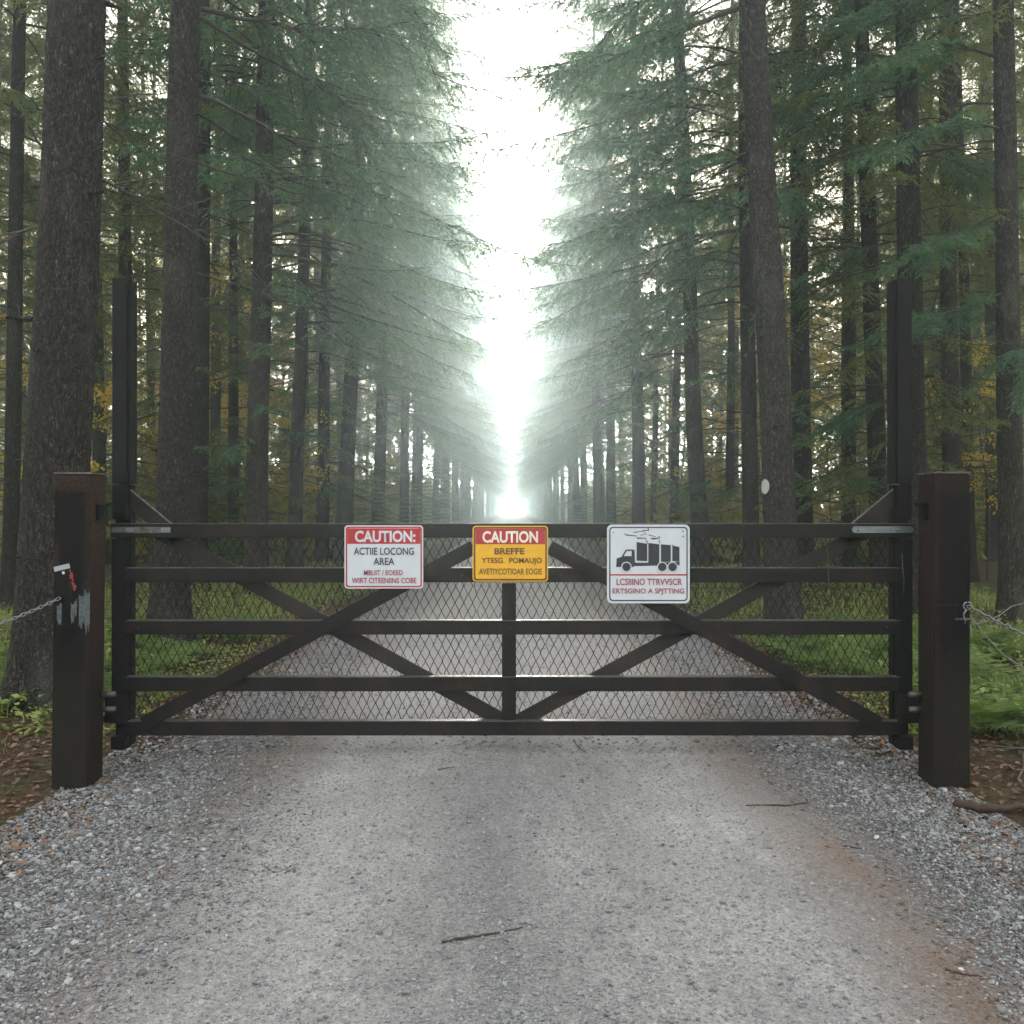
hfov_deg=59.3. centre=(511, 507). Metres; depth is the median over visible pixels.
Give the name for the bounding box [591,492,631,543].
young spruce
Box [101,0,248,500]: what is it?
spruce tree
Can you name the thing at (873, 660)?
fern
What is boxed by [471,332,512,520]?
spruce tree
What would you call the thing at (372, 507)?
young spruce
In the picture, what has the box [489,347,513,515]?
spruce tree
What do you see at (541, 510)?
spruce tree
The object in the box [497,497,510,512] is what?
spruce tree
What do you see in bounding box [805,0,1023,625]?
spruce tree
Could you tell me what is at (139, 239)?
spruce tree
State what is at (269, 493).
young spruce
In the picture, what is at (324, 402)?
spruce tree
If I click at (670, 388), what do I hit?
spruce tree
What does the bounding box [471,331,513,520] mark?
spruce tree
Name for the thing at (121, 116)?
spruce tree
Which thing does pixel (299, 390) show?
spruce tree
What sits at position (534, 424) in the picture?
spruce tree
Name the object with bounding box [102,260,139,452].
sapling
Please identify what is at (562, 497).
spruce tree
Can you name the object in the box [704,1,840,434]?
spruce tree
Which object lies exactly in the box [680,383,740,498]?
sapling
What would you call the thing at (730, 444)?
spruce tree
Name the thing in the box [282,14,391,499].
spruce tree
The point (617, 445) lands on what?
spruce tree
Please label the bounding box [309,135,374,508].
spruce tree
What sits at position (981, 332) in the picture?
sapling
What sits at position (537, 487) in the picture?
spruce tree
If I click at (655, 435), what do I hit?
spruce tree
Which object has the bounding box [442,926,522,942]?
stick
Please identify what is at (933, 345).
spruce tree
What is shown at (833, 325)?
spruce tree
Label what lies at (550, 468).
spruce tree
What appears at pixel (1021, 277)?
spruce tree
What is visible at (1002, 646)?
fern
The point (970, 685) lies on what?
fern
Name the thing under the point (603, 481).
spruce tree
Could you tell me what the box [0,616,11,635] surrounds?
fern
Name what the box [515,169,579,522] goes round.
spruce tree
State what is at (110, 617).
fern
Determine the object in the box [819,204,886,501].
spruce tree
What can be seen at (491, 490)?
spruce tree
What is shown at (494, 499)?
spruce tree
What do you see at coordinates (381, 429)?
spruce tree
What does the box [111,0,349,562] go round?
spruce tree
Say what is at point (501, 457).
spruce tree
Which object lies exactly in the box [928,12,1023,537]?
spruce tree
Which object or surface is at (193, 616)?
fern
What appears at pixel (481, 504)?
spruce tree
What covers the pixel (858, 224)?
spruce tree
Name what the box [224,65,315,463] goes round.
spruce tree
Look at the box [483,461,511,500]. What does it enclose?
spruce tree
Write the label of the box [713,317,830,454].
sapling
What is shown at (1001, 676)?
fern
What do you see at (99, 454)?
spruce tree
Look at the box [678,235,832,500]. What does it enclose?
sapling
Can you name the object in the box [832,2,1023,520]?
spruce tree
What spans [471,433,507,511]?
spruce tree
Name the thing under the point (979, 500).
young spruce
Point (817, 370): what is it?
sapling
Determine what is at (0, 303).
spruce tree
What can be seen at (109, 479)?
young spruce
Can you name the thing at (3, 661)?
fern
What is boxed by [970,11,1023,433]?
spruce tree
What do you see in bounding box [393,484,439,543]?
young spruce
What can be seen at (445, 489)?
spruce tree
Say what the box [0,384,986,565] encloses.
undergrowth
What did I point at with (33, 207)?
spruce tree
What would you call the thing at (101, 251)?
spruce tree
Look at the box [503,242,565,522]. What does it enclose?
spruce tree
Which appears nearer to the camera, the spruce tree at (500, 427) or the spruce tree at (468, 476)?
the spruce tree at (468, 476)
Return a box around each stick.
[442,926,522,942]
[746,797,807,805]
[945,968,981,976]
[953,796,1023,812]
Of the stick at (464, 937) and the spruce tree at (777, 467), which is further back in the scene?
the spruce tree at (777, 467)
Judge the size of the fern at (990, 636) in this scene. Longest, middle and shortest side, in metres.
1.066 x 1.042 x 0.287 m
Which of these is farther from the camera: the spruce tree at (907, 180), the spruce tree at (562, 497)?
the spruce tree at (562, 497)
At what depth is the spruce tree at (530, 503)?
184.24 m
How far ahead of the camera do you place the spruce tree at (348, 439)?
23.86 m
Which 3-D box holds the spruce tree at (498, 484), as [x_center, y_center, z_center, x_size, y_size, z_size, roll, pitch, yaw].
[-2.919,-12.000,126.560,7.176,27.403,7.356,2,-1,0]
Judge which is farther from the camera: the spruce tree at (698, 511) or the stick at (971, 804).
the spruce tree at (698, 511)
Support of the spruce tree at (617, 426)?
on the ground at (22, 787)
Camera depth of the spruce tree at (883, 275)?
32.73 m
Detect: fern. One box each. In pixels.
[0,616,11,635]
[0,644,8,659]
[0,655,6,667]
[0,669,4,685]
[0,687,42,708]
[25,670,172,706]
[104,608,144,630]
[104,608,146,629]
[104,630,151,646]
[104,638,192,673]
[104,640,200,674]
[106,625,230,661]
[136,612,206,618]
[197,613,243,638]
[202,600,266,618]
[214,635,268,641]
[745,635,835,655]
[753,635,831,646]
[761,635,887,674]
[768,638,827,666]
[804,605,887,618]
[804,611,879,638]
[834,649,917,674]
[838,636,887,665]
[852,648,1008,685]
[856,635,916,655]
[858,613,917,630]
[883,637,1022,686]
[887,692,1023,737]
[913,632,917,651]
[913,675,1009,702]
[970,623,1023,643]
[970,631,1023,652]
[970,645,1023,660]
[970,645,1023,693]
[970,678,1023,723]
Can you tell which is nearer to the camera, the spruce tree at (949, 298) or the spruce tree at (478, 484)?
the spruce tree at (949, 298)
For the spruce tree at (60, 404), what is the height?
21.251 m
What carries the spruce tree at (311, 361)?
on the ground at (22, 787)
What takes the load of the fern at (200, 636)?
on the ground at (22, 787)
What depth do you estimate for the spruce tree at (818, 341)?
27.08 m
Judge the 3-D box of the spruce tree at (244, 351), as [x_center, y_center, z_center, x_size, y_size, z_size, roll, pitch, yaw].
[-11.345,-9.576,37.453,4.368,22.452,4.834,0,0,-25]
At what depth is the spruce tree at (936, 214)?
41.68 m
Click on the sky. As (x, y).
(513, 41)
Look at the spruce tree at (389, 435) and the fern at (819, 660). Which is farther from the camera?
the spruce tree at (389, 435)
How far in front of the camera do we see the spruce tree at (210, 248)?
40.34 m
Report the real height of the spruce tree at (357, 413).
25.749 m
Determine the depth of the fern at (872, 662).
7.63 m
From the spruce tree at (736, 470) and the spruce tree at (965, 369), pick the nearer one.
the spruce tree at (965, 369)
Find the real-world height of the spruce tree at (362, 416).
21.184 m
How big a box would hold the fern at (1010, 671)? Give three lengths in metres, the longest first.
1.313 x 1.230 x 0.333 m
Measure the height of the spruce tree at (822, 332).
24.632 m
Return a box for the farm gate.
[103,278,917,749]
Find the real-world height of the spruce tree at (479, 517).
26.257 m
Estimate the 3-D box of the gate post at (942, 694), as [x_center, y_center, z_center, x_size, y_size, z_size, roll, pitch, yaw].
[2.360,0.831,4.992,0.280,2.057,0.201,0,0,0]
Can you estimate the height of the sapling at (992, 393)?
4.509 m
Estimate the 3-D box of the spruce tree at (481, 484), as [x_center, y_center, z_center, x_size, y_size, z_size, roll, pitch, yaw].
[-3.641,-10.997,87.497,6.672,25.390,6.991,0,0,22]
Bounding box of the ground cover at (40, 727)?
[0,557,1023,737]
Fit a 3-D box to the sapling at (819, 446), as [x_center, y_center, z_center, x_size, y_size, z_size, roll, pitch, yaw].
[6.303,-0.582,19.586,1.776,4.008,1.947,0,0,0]
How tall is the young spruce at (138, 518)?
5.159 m
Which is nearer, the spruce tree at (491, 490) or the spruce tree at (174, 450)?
the spruce tree at (174, 450)
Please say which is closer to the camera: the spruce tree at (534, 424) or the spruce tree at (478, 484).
the spruce tree at (534, 424)
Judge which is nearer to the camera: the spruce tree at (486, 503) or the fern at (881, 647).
the fern at (881, 647)
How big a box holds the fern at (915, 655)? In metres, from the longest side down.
1.063 x 1.039 x 0.287 m
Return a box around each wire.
[970,603,1023,625]
[972,618,1023,667]
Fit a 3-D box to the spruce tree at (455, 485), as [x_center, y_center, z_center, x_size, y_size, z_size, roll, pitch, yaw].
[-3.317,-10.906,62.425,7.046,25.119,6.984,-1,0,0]
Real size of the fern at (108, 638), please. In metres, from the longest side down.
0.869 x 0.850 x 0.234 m
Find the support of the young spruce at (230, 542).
on the ground at (22, 787)
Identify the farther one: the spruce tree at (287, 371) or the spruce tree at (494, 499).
the spruce tree at (494, 499)
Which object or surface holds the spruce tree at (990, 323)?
on the ground at (22, 787)
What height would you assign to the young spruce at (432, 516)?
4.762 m
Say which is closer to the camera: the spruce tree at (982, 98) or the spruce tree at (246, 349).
the spruce tree at (982, 98)
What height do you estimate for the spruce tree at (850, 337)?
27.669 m
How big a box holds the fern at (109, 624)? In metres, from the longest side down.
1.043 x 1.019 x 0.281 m
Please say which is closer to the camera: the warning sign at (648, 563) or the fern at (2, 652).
the warning sign at (648, 563)
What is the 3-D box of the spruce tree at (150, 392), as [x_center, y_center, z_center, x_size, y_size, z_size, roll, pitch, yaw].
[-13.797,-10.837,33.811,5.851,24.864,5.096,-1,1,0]
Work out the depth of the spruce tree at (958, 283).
36.03 m
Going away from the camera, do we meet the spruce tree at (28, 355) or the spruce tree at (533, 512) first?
the spruce tree at (28, 355)
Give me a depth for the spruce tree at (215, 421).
25.54 m
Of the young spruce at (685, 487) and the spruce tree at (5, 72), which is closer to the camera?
the spruce tree at (5, 72)
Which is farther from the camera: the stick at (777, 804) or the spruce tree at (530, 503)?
the spruce tree at (530, 503)
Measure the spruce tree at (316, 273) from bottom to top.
25.630 m
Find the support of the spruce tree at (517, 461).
on the ground at (22, 787)
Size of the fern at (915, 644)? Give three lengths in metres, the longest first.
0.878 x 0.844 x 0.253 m
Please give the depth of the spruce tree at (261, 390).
13.43 m
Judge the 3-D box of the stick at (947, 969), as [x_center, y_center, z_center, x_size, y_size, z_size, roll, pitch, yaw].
[1.404,1.446,2.798,0.107,0.014,0.016,0,0,15]
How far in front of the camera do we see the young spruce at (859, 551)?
21.90 m
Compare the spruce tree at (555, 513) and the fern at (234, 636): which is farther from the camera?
the spruce tree at (555, 513)
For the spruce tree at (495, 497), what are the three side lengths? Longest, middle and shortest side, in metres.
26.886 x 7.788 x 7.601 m
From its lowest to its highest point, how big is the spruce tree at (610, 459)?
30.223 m
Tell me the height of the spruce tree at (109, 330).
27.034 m
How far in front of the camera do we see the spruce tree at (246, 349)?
33.75 m
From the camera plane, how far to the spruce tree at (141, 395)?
48.66 m
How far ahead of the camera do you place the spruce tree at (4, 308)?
20.89 m
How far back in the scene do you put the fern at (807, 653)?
8.59 m
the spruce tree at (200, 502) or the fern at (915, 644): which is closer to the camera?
the fern at (915, 644)
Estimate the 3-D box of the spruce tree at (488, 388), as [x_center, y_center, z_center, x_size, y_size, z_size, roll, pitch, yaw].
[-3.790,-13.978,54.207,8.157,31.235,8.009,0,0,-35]
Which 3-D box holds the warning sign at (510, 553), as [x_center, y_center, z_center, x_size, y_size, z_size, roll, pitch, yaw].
[-0.010,0.261,5.150,0.431,0.319,0.042,0,0,0]
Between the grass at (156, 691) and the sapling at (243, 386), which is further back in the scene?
the sapling at (243, 386)
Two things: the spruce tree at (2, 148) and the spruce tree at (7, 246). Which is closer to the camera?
the spruce tree at (2, 148)
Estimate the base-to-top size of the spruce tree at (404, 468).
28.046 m
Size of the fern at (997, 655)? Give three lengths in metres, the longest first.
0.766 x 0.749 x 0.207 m
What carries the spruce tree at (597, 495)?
on the ground at (22, 787)
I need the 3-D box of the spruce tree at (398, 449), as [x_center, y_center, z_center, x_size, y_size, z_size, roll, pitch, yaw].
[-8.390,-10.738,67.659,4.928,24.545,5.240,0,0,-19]
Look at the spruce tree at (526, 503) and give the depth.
220.39 m
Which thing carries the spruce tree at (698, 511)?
on the ground at (22, 787)
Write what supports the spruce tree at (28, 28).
on the ground at (22, 787)
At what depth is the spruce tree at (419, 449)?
42.04 m
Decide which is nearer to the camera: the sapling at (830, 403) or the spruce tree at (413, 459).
the sapling at (830, 403)
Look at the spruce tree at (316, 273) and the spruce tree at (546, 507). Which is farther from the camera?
the spruce tree at (546, 507)
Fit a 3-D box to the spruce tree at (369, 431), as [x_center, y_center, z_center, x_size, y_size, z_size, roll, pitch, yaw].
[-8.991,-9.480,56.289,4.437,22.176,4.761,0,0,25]
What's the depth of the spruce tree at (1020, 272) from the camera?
43.36 m
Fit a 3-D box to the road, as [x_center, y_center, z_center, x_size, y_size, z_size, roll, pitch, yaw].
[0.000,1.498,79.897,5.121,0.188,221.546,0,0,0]
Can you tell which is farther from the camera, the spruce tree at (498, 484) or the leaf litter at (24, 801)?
the spruce tree at (498, 484)
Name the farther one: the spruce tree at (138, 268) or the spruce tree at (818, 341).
the spruce tree at (818, 341)
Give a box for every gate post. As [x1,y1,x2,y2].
[51,472,116,789]
[908,472,971,788]
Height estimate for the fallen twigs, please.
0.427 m
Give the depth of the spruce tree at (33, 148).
19.90 m
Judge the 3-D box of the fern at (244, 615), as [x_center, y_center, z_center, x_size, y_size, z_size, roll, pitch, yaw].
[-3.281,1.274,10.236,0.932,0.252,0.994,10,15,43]
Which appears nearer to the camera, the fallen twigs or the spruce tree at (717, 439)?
the fallen twigs
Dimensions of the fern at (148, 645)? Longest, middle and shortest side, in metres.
1.161 x 1.088 x 0.294 m
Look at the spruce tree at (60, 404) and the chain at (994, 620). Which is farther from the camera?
the spruce tree at (60, 404)
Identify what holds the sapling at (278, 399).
on the ground at (22, 787)
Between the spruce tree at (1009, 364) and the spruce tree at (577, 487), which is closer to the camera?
the spruce tree at (1009, 364)
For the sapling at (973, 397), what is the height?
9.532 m
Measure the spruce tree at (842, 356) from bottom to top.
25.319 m
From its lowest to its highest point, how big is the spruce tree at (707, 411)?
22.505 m
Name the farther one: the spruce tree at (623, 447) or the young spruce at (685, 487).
the spruce tree at (623, 447)
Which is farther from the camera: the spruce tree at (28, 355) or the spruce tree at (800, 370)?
the spruce tree at (28, 355)
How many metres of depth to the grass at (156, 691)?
6.13 m
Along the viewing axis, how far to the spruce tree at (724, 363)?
44.23 m
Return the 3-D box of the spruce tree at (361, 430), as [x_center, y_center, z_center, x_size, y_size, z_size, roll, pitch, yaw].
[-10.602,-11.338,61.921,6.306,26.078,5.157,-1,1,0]
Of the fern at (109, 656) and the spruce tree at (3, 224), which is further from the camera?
the spruce tree at (3, 224)
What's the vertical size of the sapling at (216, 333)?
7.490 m
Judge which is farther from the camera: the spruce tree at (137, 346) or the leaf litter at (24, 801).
the spruce tree at (137, 346)
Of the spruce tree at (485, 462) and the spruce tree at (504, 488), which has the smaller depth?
the spruce tree at (485, 462)
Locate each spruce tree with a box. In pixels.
[0,0,42,512]
[0,0,44,462]
[0,0,107,508]
[0,0,108,516]
[0,0,216,522]
[0,0,242,614]
[0,0,250,583]
[0,0,261,713]
[0,1,226,564]
[0,5,39,507]
[0,6,118,484]
[0,8,115,476]
[0,12,109,417]
[0,15,28,243]
[0,21,37,503]
[0,27,43,477]
[0,50,31,330]
[0,128,27,388]
[23,13,118,475]
[28,0,379,591]
[91,155,158,490]
[100,1,168,475]
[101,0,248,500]
[102,1,210,543]
[104,144,160,516]
[105,0,587,600]
[106,0,299,555]
[107,73,162,522]
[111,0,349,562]
[140,0,459,646]
[144,2,318,513]
[157,81,227,414]
[162,0,514,566]
[209,9,292,518]
[209,24,293,493]
[212,0,414,561]
[220,0,396,553]
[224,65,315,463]
[238,0,509,560]
[243,4,403,500]
[268,158,316,507]
[271,134,336,466]
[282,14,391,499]
[282,140,375,452]
[292,0,527,522]
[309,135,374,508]
[309,140,400,519]
[316,248,387,476]
[331,351,375,475]
[355,300,412,496]
[357,369,400,515]
[359,220,412,509]
[360,0,514,522]
[362,368,400,470]
[367,97,502,522]
[369,5,513,522]
[386,355,412,508]
[388,14,519,522]
[400,117,520,522]
[423,153,513,522]
[423,198,513,522]
[427,120,521,509]
[450,176,526,522]
[450,210,511,522]
[450,225,512,522]
[450,402,505,506]
[451,295,515,509]
[451,367,506,507]
[462,0,948,590]
[471,275,511,504]
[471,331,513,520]
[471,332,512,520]
[471,341,513,517]
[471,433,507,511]
[472,440,508,517]
[478,384,514,518]
[480,370,513,518]
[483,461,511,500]
[485,346,517,516]
[486,22,605,522]
[487,0,719,522]
[488,383,513,516]
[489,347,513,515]
[490,408,516,515]
[492,489,510,515]
[493,464,510,514]
[495,493,510,513]
[497,0,806,642]
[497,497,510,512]
[498,0,811,566]
[501,1,651,538]
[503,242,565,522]
[504,317,542,517]
[506,166,604,521]
[507,240,591,522]
[507,297,543,518]
[507,356,552,517]
[508,264,566,522]
[508,318,547,519]
[510,358,535,515]
[511,317,567,522]
[511,370,543,507]
[511,422,537,516]
[511,490,529,513]
[513,304,566,512]
[513,484,531,514]
[514,168,605,521]
[514,209,579,522]
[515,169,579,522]
[516,0,666,521]
[516,346,567,504]
[516,432,565,509]
[521,155,616,522]
[526,117,631,522]
[586,345,661,517]
[588,338,644,510]
[594,0,740,522]
[594,14,723,522]
[603,175,666,510]
[603,286,648,501]
[621,121,719,510]
[640,0,955,559]
[643,9,739,500]
[645,181,710,479]
[647,347,685,475]
[650,0,813,550]
[659,119,726,474]
[667,1,789,495]
[667,188,726,457]
[668,2,759,493]
[678,0,1023,616]
[680,71,757,496]
[682,111,740,475]
[702,0,993,566]
[703,3,886,521]
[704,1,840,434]
[705,1,841,505]
[719,0,996,588]
[733,0,975,565]
[776,0,1023,499]
[776,150,832,422]
[779,179,840,508]
[790,37,895,494]
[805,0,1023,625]
[809,192,840,506]
[814,23,981,490]
[814,132,889,511]
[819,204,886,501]
[829,35,925,506]
[830,0,1023,581]
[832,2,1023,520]
[857,3,1021,471]
[879,0,1023,561]
[884,30,984,497]
[922,0,1023,534]
[923,49,983,497]
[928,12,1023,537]
[936,1,1023,496]
[955,74,1023,446]
[959,3,1023,487]
[965,1,1023,395]
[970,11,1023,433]
[979,102,1023,340]
[984,63,1023,444]
[1016,67,1023,426]
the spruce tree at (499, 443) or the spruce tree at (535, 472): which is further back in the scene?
the spruce tree at (499, 443)
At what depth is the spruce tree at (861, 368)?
46.38 m
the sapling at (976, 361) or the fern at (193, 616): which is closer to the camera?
the fern at (193, 616)
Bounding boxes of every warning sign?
[344,525,422,588]
[473,526,547,581]
[607,525,689,602]
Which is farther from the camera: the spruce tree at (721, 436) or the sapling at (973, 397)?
the spruce tree at (721, 436)
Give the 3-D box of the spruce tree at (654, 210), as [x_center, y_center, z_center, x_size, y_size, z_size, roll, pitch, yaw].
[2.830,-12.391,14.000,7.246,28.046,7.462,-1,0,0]
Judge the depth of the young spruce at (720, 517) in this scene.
24.93 m
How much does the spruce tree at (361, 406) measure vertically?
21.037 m
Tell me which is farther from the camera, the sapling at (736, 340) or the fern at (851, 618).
the sapling at (736, 340)
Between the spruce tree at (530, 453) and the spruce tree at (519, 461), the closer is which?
the spruce tree at (530, 453)
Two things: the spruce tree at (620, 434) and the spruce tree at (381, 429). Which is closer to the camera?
the spruce tree at (381, 429)
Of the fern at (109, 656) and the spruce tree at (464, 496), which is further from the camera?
the spruce tree at (464, 496)
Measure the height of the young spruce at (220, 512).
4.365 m
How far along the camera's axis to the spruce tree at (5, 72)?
17.63 m
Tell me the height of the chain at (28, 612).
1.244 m
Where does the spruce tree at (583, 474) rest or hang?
on the ground at (22, 787)
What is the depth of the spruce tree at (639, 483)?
28.98 m
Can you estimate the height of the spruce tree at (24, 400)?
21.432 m
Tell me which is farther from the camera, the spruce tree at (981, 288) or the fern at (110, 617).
the spruce tree at (981, 288)
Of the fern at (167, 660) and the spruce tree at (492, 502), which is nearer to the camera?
the fern at (167, 660)
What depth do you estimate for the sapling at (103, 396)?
13.37 m
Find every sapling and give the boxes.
[0,223,93,412]
[0,307,32,508]
[0,381,141,493]
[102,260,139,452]
[137,232,246,449]
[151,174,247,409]
[209,236,297,540]
[222,368,290,512]
[240,385,335,506]
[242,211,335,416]
[643,194,721,484]
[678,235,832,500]
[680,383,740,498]
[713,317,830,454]
[726,264,840,456]
[757,392,841,521]
[786,299,840,456]
[809,290,886,520]
[923,280,983,450]
[925,334,1023,580]
[958,309,984,432]
[959,303,1023,453]
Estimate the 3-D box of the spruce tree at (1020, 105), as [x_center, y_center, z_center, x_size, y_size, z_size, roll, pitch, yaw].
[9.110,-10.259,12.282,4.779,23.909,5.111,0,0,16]
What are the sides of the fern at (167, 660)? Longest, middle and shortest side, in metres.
0.934 x 0.913 x 0.252 m
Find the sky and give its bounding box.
[0,0,1023,508]
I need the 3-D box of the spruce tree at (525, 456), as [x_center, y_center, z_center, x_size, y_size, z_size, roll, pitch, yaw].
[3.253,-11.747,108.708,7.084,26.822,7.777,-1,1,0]
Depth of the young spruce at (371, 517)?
26.92 m
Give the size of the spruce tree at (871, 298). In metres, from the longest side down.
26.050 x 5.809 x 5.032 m
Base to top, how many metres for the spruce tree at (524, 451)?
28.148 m
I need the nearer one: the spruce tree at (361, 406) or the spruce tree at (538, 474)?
the spruce tree at (361, 406)
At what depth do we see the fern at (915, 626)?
9.98 m
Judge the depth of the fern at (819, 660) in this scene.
8.15 m
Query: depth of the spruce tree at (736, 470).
33.95 m
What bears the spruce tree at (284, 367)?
on the ground at (22, 787)
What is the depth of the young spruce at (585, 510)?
51.88 m
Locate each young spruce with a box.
[91,454,136,541]
[92,418,157,555]
[208,418,282,553]
[208,474,284,566]
[269,460,286,541]
[353,466,393,522]
[358,484,397,521]
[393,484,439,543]
[409,456,467,522]
[569,484,592,522]
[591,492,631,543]
[658,436,735,522]
[690,485,741,558]
[817,447,868,564]
[974,483,984,556]
[975,445,984,542]
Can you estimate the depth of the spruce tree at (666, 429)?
69.53 m
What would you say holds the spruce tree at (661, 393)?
on the ground at (22, 787)
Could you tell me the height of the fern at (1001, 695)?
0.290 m
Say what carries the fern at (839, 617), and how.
on the ground at (22, 787)
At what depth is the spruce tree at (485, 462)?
79.21 m
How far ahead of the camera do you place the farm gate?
5.17 m
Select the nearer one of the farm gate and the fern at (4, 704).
the farm gate
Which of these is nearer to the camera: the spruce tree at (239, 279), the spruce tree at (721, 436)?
the spruce tree at (239, 279)
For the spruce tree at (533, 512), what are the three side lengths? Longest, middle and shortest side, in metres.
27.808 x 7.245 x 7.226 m
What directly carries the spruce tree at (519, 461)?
on the ground at (22, 787)
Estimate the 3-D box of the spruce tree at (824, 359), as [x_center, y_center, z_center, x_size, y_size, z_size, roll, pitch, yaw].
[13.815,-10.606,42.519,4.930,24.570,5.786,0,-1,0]
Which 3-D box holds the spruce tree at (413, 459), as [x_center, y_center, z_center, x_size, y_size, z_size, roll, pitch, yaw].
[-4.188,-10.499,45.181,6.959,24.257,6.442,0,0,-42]
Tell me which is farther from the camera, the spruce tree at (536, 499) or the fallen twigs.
the spruce tree at (536, 499)
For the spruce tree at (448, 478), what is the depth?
58.23 m
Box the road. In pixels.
[0,515,1023,1023]
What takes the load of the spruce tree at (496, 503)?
on the ground at (22, 787)
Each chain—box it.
[0,597,60,624]
[963,602,1023,636]
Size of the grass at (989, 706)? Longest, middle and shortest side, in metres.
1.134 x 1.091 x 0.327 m
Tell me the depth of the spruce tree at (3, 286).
33.45 m
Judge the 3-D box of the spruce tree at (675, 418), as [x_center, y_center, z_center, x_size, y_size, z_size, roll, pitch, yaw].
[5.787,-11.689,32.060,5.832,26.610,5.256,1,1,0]
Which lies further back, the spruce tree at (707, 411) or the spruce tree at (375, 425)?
the spruce tree at (375, 425)
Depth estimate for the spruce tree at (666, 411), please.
60.96 m
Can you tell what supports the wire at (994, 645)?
attached to the gate post at (942, 694)
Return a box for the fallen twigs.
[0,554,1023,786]
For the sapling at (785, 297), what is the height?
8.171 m
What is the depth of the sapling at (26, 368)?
15.64 m
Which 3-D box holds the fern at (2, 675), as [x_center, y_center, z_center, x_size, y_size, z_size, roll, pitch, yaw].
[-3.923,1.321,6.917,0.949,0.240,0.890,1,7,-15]
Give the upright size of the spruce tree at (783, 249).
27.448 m
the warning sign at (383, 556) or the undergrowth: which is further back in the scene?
the undergrowth
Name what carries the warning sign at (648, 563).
attached to the farm gate
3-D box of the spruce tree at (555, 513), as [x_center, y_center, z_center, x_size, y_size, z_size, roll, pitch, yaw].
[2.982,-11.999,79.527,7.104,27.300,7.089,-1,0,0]
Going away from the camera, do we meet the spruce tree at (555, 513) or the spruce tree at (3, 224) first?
the spruce tree at (3, 224)
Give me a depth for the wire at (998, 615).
5.58 m
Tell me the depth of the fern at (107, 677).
6.90 m
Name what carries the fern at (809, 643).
on the ground at (22, 787)
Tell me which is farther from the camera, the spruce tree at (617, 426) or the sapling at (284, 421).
the spruce tree at (617, 426)
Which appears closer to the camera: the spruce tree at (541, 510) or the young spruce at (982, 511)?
the young spruce at (982, 511)
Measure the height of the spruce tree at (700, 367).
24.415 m
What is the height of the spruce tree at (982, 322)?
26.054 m
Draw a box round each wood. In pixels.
[92,15,984,522]
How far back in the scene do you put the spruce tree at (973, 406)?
32.20 m
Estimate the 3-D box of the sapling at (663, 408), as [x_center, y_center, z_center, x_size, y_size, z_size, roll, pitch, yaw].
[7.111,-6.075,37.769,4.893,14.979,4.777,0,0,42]
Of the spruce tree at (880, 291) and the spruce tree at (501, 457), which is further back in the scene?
the spruce tree at (501, 457)
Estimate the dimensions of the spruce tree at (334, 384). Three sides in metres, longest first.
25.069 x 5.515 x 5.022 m
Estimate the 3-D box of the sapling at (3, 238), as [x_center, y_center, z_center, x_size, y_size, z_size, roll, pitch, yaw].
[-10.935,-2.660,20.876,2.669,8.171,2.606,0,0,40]
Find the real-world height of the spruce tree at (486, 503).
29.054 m
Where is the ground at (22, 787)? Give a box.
[0,509,1023,859]
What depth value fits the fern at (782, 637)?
9.37 m
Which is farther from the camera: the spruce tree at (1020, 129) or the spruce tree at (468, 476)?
the spruce tree at (468, 476)
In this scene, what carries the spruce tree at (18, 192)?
on the ground at (22, 787)
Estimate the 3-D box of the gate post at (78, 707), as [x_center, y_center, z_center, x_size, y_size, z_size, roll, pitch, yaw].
[-2.366,0.833,4.994,0.298,2.055,0.198,0,0,0]
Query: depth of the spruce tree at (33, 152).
42.67 m
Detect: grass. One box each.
[0,689,1018,750]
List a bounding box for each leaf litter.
[0,597,1023,893]
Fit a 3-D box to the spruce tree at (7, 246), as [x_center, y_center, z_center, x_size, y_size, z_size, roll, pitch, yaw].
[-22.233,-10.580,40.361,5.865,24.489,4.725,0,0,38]
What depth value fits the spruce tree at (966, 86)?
26.90 m
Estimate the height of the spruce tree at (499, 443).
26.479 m

